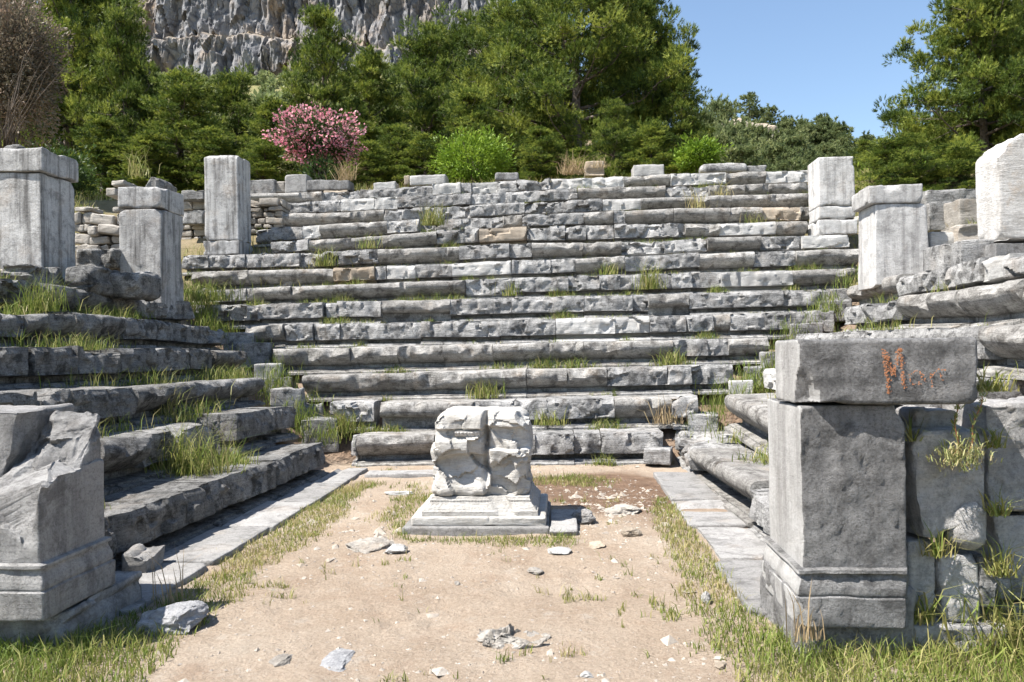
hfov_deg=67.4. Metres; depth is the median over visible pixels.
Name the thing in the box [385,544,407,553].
rock
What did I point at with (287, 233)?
seat block
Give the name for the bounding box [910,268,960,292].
seat block
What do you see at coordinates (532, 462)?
seat block
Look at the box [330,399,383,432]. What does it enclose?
seat block
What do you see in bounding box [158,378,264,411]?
seat block
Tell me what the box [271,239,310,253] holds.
seat block
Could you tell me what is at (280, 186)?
loose block
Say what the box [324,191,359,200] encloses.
seat block
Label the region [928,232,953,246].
wall block
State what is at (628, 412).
seat block
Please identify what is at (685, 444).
seat block
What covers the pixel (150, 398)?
seat block
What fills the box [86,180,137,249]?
rubble wall
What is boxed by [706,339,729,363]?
seat block
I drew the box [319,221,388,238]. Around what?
seat block
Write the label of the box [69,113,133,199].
pine tree
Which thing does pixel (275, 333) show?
seat block
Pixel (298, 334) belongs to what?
seat block
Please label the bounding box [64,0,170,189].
pine tree
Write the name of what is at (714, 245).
seat block
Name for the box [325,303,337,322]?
seat block
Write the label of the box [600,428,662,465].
seat block
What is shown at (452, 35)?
pine tree
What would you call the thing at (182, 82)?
pine tree
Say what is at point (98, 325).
seat block
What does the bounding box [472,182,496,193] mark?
seat block
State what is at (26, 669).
grass
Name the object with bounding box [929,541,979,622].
wall block
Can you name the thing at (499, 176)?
loose block
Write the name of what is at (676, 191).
seat block
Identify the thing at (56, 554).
anta pier
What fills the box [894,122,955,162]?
pine tree
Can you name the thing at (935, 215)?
wall block
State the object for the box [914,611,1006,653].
wall block
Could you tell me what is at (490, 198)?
seat block
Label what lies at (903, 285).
seat block
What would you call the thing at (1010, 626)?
grass tuft
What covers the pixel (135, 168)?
grass tuft
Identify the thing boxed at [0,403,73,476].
pier fragment
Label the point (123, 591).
pier plinth
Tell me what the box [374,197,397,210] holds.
seat block
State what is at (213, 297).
grass tuft
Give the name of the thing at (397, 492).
rock
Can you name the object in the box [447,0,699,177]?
pine tree
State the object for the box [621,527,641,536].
rock
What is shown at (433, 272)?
seat block
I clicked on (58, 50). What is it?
pine tree
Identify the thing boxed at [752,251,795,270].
seat block
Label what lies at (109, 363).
seat block
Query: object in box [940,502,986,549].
wall block
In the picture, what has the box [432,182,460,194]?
seat block
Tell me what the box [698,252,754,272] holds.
seat block
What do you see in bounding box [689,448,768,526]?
seat block
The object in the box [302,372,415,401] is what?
seat block
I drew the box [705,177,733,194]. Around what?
grass tuft
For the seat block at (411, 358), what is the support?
on the seat block at (440, 384)
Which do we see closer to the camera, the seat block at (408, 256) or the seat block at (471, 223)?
the seat block at (408, 256)
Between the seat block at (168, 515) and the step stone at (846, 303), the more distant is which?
the step stone at (846, 303)
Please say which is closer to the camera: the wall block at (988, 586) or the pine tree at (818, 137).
the wall block at (988, 586)
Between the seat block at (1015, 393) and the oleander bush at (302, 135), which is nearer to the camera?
the seat block at (1015, 393)
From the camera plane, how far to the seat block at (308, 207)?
18.90 m
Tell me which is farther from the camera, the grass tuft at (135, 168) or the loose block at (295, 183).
the loose block at (295, 183)
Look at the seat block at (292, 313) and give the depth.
14.12 m
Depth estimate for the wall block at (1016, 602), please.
4.15 m
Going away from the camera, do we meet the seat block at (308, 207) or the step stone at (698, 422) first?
the step stone at (698, 422)
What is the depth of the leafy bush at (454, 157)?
21.15 m
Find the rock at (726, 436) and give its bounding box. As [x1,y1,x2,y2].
[719,434,732,438]
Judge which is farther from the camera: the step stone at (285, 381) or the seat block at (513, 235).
the seat block at (513, 235)
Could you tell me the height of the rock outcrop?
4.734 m
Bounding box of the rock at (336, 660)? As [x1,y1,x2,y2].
[320,648,354,671]
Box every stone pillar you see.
[0,147,78,284]
[118,187,183,312]
[203,155,252,254]
[808,156,857,236]
[852,184,928,290]
[975,134,1023,242]
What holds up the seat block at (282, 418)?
on the ground at (605, 640)
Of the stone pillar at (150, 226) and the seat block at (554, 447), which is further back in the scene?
the stone pillar at (150, 226)
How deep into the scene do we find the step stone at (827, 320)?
12.90 m
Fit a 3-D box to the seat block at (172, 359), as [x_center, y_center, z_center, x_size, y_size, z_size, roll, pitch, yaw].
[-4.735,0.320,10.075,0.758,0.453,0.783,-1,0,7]
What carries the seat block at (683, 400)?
on the seat block at (685, 444)
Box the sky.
[37,0,1011,141]
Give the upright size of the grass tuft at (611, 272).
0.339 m
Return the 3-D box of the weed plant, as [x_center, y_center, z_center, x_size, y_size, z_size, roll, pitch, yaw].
[2.221,0.458,3.870,0.430,0.451,0.231,-1,-1,4]
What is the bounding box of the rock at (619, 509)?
[604,504,640,514]
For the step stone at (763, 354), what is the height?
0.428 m
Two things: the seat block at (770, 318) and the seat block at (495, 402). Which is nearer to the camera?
the seat block at (495, 402)
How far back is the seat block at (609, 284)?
14.42 m
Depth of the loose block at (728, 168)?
19.75 m
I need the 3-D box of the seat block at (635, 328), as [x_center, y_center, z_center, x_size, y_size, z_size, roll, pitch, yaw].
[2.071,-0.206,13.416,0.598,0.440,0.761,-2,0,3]
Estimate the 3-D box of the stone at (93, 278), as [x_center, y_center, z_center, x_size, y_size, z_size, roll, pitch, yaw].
[-5.815,-0.815,10.649,0.432,0.424,0.750,-1,-1,4]
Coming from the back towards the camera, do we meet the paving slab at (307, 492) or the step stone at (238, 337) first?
the step stone at (238, 337)
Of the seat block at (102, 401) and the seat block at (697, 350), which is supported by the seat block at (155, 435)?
the seat block at (102, 401)
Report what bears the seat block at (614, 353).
on the seat block at (585, 381)
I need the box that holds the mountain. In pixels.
[40,0,596,153]
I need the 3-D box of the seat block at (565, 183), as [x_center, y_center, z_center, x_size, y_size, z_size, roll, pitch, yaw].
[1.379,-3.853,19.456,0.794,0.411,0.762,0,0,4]
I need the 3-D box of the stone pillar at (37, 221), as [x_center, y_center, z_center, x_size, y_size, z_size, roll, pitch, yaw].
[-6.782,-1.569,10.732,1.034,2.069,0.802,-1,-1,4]
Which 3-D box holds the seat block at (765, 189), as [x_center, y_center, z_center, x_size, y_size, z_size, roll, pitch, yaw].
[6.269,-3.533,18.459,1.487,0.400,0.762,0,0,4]
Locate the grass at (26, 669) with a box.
[0,167,1023,681]
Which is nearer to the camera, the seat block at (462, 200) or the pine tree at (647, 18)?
the seat block at (462, 200)
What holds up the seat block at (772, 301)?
on the seat block at (697, 323)
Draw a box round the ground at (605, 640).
[3,70,1023,681]
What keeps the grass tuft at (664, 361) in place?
on the seat block at (679, 379)
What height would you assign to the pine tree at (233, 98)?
6.287 m
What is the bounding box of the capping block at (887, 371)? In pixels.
[775,337,977,404]
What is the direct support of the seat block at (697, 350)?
on the ground at (605, 640)
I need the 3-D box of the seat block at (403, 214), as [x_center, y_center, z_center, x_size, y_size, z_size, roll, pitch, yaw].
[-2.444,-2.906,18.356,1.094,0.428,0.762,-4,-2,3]
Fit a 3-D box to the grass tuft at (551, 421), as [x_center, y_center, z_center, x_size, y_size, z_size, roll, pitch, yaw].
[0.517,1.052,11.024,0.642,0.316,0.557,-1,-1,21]
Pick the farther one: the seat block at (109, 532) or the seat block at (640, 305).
the seat block at (640, 305)
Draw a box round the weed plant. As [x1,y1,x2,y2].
[918,390,1002,474]
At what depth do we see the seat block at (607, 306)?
13.76 m
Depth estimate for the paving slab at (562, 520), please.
6.82 m
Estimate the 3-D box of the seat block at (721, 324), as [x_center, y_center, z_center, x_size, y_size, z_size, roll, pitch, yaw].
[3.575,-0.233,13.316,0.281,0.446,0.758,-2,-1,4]
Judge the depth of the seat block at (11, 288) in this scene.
9.04 m
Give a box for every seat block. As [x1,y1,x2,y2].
[0,278,45,313]
[0,313,25,346]
[0,347,38,389]
[0,388,71,405]
[0,391,36,405]
[9,314,75,346]
[14,347,81,388]
[35,312,126,348]
[42,283,98,313]
[57,345,123,386]
[60,386,139,433]
[82,294,136,314]
[84,348,159,385]
[100,436,151,495]
[101,422,218,480]
[104,482,216,570]
[104,518,117,570]
[110,318,158,347]
[116,383,190,426]
[129,300,194,325]
[143,320,170,347]
[144,348,193,381]
[150,462,280,526]
[158,321,207,349]
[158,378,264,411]
[177,348,212,379]
[179,409,274,454]
[182,255,212,275]
[191,270,251,289]
[195,304,261,328]
[196,326,225,350]
[200,350,247,375]
[208,254,248,270]
[210,288,248,305]
[233,406,298,442]
[234,442,329,496]
[245,253,300,269]
[245,324,287,349]
[246,286,294,305]
[248,269,335,288]
[250,192,323,202]
[254,229,272,247]
[257,302,326,325]
[270,227,302,246]
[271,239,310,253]
[273,348,352,374]
[278,213,316,226]
[284,323,316,348]
[288,201,319,213]
[291,284,352,302]
[300,253,315,268]
[302,225,321,240]
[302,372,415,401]
[308,238,353,253]
[311,249,379,268]
[313,324,342,347]
[315,210,384,224]
[318,199,342,212]
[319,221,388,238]
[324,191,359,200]
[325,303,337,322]
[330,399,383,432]
[333,266,376,284]
[336,301,382,323]
[339,322,422,347]
[341,198,374,212]
[349,280,466,300]
[349,345,402,372]
[351,231,438,249]
[351,433,361,465]
[356,430,434,466]
[360,189,397,198]
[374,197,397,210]
[375,266,388,283]
[378,247,460,265]
[380,299,451,322]
[380,399,477,430]
[384,207,430,221]
[387,219,421,234]
[387,265,416,282]
[397,186,432,196]
[397,195,453,209]
[397,345,445,371]
[413,370,475,399]
[415,264,452,281]
[420,321,500,344]
[422,218,477,231]
[431,206,470,220]
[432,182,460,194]
[437,228,480,246]
[443,344,493,369]
[450,298,512,320]
[452,260,511,280]
[453,193,470,206]
[459,243,510,262]
[461,183,471,193]
[466,278,514,298]
[470,202,524,217]
[471,192,511,204]
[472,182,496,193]
[473,367,526,398]
[474,398,516,406]
[478,217,502,228]
[479,226,527,244]
[492,341,583,368]
[497,180,516,191]
[499,319,555,343]
[503,215,522,227]
[510,243,532,261]
[511,295,583,320]
[512,191,540,202]
[512,260,550,277]
[514,398,547,429]
[515,277,567,297]
[516,178,550,191]
[522,213,583,230]
[525,199,602,213]
[526,368,566,397]
[527,225,564,242]
[530,430,535,464]
[532,242,582,259]
[535,429,573,465]
[540,188,577,202]
[546,395,614,429]
[550,258,575,276]
[551,178,581,188]
[556,317,615,341]
[565,225,585,242]
[566,367,607,395]
[568,275,599,295]
[573,429,600,464]
[575,256,624,276]
[577,187,634,199]
[582,176,623,187]
[582,241,621,258]
[583,211,612,225]
[583,340,672,367]
[584,295,632,317]
[586,225,613,242]
[599,274,619,295]
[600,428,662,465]
[602,198,640,211]
[606,366,667,395]
[613,210,624,225]
[613,316,650,340]
[613,395,672,428]
[614,223,678,244]
[619,273,671,294]
[621,241,664,256]
[623,174,669,187]
[625,208,673,224]
[625,252,699,274]
[632,295,648,315]
[634,186,665,198]
[641,196,709,209]
[648,293,689,315]
[649,316,686,340]
[663,238,707,254]
[663,365,691,394]
[665,186,707,197]
[667,339,708,364]
[668,393,697,429]
[669,172,725,188]
[670,272,692,293]
[673,208,730,224]
[673,429,747,474]
[677,223,684,239]
[682,314,714,338]
[684,224,720,239]
[688,290,783,314]
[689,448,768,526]
[690,364,732,394]
[691,272,720,292]
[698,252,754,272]
[704,236,761,253]
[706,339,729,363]
[707,185,744,195]
[709,195,731,207]
[712,314,730,338]
[719,221,775,236]
[720,270,792,291]
[724,393,775,455]
[726,171,765,184]
[726,337,769,364]
[728,207,762,222]
[728,313,765,338]
[731,194,769,207]
[744,183,808,198]
[747,488,769,545]
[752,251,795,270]
[759,236,800,251]
[761,207,800,221]
[763,311,805,338]
[763,368,775,392]
[765,170,807,183]
[769,193,807,206]
[773,221,807,236]
[781,289,829,313]
[791,268,854,290]
[793,249,858,272]
[795,332,836,339]
[799,207,808,224]
[800,235,849,250]
[836,330,884,338]
[843,303,887,331]
[847,274,914,304]
[861,299,912,329]
[863,328,953,337]
[894,290,978,328]
[894,377,1023,409]
[896,275,922,295]
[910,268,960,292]
[927,325,1006,376]
[944,257,997,288]
[956,279,1023,327]
[977,325,1023,379]
[982,253,1023,283]
[1003,255,1023,279]
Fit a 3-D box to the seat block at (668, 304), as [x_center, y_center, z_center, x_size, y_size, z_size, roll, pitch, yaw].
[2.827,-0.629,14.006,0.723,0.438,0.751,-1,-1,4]
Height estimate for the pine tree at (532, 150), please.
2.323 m
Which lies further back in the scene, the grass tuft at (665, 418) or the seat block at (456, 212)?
the seat block at (456, 212)
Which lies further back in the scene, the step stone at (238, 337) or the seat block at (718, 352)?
the step stone at (238, 337)
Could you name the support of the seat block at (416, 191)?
on the ground at (605, 640)
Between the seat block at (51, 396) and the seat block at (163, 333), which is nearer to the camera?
the seat block at (51, 396)
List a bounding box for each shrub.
[0,0,76,150]
[25,135,109,199]
[664,130,733,173]
[854,148,925,174]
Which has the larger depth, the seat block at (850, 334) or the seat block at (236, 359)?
the seat block at (236, 359)
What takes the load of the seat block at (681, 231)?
on the seat block at (686, 246)
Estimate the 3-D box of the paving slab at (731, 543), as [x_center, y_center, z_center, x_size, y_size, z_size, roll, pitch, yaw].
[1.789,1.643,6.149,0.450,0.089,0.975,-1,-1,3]
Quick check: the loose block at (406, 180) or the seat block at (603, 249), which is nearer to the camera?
the seat block at (603, 249)
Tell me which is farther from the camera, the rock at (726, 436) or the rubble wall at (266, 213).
the rubble wall at (266, 213)
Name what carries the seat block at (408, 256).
on the ground at (605, 640)
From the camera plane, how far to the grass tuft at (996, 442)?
3.94 m
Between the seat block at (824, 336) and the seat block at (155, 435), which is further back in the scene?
the seat block at (824, 336)
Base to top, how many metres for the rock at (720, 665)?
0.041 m
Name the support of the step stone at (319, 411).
on the ground at (605, 640)
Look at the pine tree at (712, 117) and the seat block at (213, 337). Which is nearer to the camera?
the seat block at (213, 337)
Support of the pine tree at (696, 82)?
on the ground at (605, 640)
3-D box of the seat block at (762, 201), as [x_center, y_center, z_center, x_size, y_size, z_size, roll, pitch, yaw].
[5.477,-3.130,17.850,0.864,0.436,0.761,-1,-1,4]
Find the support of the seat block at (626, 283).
on the seat block at (668, 304)
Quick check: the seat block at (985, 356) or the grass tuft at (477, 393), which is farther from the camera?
the grass tuft at (477, 393)
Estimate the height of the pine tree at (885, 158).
2.128 m
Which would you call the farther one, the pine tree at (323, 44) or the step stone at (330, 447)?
the pine tree at (323, 44)
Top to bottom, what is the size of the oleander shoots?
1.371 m
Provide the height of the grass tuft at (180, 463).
0.647 m
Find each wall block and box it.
[896,405,956,426]
[904,425,983,537]
[906,532,935,612]
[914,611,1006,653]
[920,188,975,204]
[923,244,950,270]
[926,201,949,232]
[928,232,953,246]
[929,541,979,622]
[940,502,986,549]
[941,224,978,241]
[942,396,1023,510]
[943,199,976,228]
[950,239,994,266]
[960,548,996,606]
[972,511,1023,599]
[980,598,1023,635]
[984,243,1023,256]
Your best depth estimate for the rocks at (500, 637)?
4.15 m
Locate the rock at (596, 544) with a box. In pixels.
[589,541,605,548]
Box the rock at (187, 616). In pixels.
[136,600,208,635]
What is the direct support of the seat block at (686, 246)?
on the seat block at (683, 262)
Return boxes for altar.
[402,406,550,535]
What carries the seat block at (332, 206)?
on the seat block at (368, 216)
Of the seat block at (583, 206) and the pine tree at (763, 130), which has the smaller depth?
the seat block at (583, 206)
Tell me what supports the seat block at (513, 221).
on the seat block at (513, 235)
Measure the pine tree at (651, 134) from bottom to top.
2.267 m
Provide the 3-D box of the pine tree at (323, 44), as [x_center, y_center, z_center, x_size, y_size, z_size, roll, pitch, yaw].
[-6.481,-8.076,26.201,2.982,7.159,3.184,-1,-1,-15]
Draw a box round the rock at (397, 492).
[384,491,411,494]
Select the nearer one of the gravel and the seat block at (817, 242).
the gravel
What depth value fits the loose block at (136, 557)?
5.54 m
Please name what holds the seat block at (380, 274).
on the seat block at (380, 292)
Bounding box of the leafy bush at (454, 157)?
[426,125,518,182]
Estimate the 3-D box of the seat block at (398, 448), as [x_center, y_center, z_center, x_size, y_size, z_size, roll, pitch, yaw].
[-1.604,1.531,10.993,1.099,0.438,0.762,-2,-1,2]
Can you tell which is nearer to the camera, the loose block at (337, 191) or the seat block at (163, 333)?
the seat block at (163, 333)
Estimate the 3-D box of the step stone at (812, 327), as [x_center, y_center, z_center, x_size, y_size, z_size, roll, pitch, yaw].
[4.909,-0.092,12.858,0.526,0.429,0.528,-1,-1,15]
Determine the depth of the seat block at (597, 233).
16.44 m
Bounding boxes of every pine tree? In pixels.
[0,0,111,196]
[0,0,162,190]
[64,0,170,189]
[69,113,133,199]
[107,130,187,193]
[128,64,245,190]
[166,124,256,190]
[188,61,263,171]
[230,93,305,178]
[236,136,300,181]
[278,0,366,184]
[332,43,410,187]
[333,139,398,191]
[357,122,426,186]
[374,15,472,171]
[388,130,461,186]
[402,1,511,156]
[421,87,510,181]
[438,6,565,182]
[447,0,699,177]
[477,0,613,177]
[510,125,570,181]
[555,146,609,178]
[580,0,719,176]
[581,1,698,171]
[584,96,645,177]
[615,120,689,176]
[651,74,716,173]
[671,111,719,132]
[677,102,730,155]
[699,93,745,160]
[707,120,750,163]
[714,112,765,165]
[714,133,776,171]
[736,91,773,123]
[745,117,792,163]
[756,136,807,171]
[761,105,784,125]
[773,124,825,164]
[776,117,799,135]
[797,120,824,152]
[805,140,831,157]
[848,138,875,176]
[854,128,957,193]
[871,0,1023,170]
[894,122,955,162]
[910,140,988,189]
[930,0,1023,158]
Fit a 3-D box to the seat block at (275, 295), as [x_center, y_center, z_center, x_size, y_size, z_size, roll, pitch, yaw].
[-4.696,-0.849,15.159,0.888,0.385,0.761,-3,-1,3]
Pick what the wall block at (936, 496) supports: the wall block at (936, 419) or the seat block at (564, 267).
the wall block at (936, 419)
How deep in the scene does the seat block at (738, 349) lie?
12.31 m
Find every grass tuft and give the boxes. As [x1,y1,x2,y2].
[3,268,88,312]
[112,414,254,478]
[117,144,159,178]
[145,549,188,606]
[149,377,192,419]
[184,274,253,301]
[204,376,236,408]
[304,244,339,266]
[320,408,369,432]
[323,158,365,181]
[355,230,382,248]
[416,201,451,226]
[466,377,506,398]
[490,278,522,295]
[530,406,570,425]
[549,146,593,175]
[591,155,610,167]
[591,259,625,274]
[625,256,667,289]
[637,390,691,424]
[645,347,695,365]
[677,182,717,207]
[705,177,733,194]
[740,210,768,222]
[785,581,824,643]
[897,410,932,441]
[911,517,983,558]
[914,581,982,625]
[918,562,1023,663]
[964,535,1023,577]
[972,486,1023,517]
[973,422,1011,448]
[976,364,1020,392]
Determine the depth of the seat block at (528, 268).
15.20 m
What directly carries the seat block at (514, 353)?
on the seat block at (515, 383)
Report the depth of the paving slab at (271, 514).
7.37 m
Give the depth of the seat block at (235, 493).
7.53 m
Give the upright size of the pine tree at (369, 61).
6.449 m
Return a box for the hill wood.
[600,103,897,170]
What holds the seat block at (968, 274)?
on the seat block at (889, 311)
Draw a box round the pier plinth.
[0,571,141,651]
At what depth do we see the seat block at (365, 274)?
15.40 m
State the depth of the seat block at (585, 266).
15.10 m
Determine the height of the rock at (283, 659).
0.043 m
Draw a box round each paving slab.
[120,563,207,614]
[163,527,269,565]
[222,501,313,531]
[275,483,342,504]
[312,468,367,484]
[364,470,432,477]
[549,509,577,535]
[653,472,718,501]
[671,500,746,528]
[697,527,765,560]
[715,560,766,617]
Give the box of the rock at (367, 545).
[345,537,394,553]
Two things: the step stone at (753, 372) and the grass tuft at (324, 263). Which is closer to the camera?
the step stone at (753, 372)
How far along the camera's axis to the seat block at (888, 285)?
11.94 m
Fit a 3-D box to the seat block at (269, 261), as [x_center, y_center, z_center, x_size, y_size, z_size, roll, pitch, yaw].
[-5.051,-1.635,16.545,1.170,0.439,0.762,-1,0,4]
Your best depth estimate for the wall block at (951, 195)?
16.46 m
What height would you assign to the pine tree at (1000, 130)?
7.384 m
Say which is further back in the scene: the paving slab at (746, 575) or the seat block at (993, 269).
the seat block at (993, 269)
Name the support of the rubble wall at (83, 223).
on the ground at (605, 640)
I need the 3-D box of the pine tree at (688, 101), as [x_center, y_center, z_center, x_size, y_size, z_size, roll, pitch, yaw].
[5.957,-7.127,26.851,2.484,4.472,2.652,-1,-1,36]
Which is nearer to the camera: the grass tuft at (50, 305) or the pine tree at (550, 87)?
the grass tuft at (50, 305)
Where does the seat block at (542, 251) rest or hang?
on the seat block at (564, 267)
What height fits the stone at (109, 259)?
0.365 m
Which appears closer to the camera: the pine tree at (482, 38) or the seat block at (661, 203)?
the seat block at (661, 203)
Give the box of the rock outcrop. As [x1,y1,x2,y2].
[723,117,778,138]
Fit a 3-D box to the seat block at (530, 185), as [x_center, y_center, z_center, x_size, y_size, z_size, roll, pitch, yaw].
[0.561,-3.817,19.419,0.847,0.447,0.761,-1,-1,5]
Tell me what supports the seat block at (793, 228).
on the ground at (605, 640)
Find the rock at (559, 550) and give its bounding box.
[547,546,570,554]
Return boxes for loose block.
[122,543,164,572]
[181,190,204,202]
[183,211,204,225]
[250,179,277,193]
[276,181,284,192]
[285,174,311,192]
[307,180,353,192]
[324,190,348,192]
[374,181,399,188]
[404,175,410,186]
[410,174,448,186]
[495,172,518,181]
[584,161,603,177]
[631,164,663,176]
[699,163,746,173]
[746,165,766,171]
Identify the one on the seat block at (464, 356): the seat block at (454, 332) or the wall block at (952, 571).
the seat block at (454, 332)
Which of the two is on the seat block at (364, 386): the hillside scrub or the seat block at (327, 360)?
the seat block at (327, 360)
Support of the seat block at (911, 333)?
on the ground at (605, 640)
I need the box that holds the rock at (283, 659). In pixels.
[268,653,292,666]
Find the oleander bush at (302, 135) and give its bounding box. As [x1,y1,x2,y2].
[260,101,368,179]
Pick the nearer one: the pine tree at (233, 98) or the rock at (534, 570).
the rock at (534, 570)
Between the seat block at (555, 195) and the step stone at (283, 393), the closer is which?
the step stone at (283, 393)
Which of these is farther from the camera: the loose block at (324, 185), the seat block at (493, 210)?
the loose block at (324, 185)
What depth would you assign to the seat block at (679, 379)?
11.70 m
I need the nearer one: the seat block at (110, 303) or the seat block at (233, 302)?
the seat block at (110, 303)
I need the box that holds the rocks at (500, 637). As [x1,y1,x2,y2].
[476,623,550,648]
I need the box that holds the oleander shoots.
[296,152,349,179]
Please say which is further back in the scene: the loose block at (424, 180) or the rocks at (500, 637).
the loose block at (424, 180)
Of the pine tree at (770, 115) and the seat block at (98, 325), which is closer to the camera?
the seat block at (98, 325)
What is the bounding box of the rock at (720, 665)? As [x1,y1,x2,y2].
[714,660,726,669]
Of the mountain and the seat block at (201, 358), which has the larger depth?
the mountain
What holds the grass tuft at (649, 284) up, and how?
on the seat block at (626, 283)
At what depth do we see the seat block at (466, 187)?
19.28 m
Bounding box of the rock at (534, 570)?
[527,567,542,574]
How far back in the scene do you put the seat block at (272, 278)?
15.53 m
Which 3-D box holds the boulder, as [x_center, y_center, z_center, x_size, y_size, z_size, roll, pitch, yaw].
[-5.531,-0.796,11.122,0.655,0.440,0.766,-1,-1,4]
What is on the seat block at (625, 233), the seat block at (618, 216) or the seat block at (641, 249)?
the seat block at (618, 216)
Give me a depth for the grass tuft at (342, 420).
11.16 m
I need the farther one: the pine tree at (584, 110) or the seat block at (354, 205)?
the pine tree at (584, 110)
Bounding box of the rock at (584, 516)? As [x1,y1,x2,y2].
[571,509,595,523]
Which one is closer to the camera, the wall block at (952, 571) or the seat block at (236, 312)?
the wall block at (952, 571)
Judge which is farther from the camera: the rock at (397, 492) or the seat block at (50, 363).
the rock at (397, 492)
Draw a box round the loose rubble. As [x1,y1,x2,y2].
[0,175,972,305]
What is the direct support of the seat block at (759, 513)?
on the ground at (605, 640)
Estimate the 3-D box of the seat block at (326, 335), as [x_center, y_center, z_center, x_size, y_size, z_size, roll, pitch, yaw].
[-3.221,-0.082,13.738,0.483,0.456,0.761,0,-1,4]
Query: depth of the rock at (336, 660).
3.93 m
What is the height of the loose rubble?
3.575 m
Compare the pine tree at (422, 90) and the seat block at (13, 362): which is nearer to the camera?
the seat block at (13, 362)
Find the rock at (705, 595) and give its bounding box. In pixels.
[701,591,710,604]
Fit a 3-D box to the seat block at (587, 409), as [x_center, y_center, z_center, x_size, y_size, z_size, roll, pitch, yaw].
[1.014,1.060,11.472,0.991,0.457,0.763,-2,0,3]
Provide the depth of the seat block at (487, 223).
17.41 m
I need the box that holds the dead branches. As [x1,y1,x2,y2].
[0,42,69,147]
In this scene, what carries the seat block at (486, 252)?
on the seat block at (485, 269)
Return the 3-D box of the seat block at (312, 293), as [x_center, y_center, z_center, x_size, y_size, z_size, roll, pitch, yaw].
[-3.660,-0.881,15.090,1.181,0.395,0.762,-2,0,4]
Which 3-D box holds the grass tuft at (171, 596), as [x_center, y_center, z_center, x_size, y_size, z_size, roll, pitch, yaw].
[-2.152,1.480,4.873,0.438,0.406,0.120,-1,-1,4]
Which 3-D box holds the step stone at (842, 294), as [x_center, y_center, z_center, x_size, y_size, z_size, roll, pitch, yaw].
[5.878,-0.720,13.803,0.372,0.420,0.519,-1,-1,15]
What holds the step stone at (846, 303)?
on the ground at (605, 640)
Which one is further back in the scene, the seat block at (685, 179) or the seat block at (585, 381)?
the seat block at (685, 179)
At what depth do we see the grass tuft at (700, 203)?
17.37 m
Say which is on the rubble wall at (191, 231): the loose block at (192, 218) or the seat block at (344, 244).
the loose block at (192, 218)
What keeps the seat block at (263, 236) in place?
on the ground at (605, 640)
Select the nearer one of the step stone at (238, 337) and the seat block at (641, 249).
the step stone at (238, 337)
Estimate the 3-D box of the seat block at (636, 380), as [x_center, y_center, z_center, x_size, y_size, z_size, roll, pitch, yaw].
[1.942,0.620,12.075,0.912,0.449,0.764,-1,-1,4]
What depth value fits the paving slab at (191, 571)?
5.33 m
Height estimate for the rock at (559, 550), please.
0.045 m
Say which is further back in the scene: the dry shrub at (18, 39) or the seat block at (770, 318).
the dry shrub at (18, 39)
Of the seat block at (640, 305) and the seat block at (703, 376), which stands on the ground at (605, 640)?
the seat block at (703, 376)
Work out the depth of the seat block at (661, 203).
17.63 m
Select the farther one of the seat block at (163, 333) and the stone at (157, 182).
the stone at (157, 182)
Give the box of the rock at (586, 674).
[580,671,593,677]
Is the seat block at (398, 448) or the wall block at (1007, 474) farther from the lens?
the seat block at (398, 448)
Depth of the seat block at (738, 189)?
18.25 m
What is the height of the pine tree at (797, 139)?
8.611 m
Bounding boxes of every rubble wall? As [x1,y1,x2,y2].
[74,207,103,250]
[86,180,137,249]
[181,201,205,239]
[251,198,290,233]
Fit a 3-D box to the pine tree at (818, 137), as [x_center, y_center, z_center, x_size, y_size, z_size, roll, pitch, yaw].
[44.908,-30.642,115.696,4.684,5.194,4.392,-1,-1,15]
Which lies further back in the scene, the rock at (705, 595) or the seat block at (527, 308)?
the seat block at (527, 308)
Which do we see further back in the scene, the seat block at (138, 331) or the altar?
the seat block at (138, 331)
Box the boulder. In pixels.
[109,272,161,301]
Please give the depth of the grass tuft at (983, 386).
3.93 m
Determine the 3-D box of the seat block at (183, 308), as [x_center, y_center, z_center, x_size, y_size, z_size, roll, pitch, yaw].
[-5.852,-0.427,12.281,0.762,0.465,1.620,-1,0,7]
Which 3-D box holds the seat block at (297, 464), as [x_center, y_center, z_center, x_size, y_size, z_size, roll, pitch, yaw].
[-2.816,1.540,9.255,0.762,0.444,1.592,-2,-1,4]
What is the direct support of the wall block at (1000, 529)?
on the wall block at (1016, 602)
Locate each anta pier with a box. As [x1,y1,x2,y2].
[0,409,115,621]
[760,398,915,657]
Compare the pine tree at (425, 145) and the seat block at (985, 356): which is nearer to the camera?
the seat block at (985, 356)
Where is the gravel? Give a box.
[75,466,779,681]
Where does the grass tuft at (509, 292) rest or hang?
on the seat block at (535, 287)
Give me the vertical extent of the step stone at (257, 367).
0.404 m
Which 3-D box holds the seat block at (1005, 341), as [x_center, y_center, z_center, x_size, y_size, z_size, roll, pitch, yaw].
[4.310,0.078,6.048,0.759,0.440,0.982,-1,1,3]
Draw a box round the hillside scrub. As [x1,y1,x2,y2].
[53,64,587,196]
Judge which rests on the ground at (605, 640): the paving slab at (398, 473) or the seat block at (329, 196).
the paving slab at (398, 473)
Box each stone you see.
[1,263,64,285]
[4,144,24,148]
[65,265,118,295]
[76,248,120,271]
[145,177,176,192]
[223,332,255,350]
[236,342,272,368]
[254,363,283,377]
[262,377,292,395]
[270,387,305,419]
[296,402,323,426]
[301,416,338,452]
[643,446,673,464]
[687,411,718,431]
[728,380,753,393]
[743,366,764,386]
[759,352,774,367]
[788,322,823,339]
[805,310,834,331]
[816,299,851,321]
[828,288,851,300]

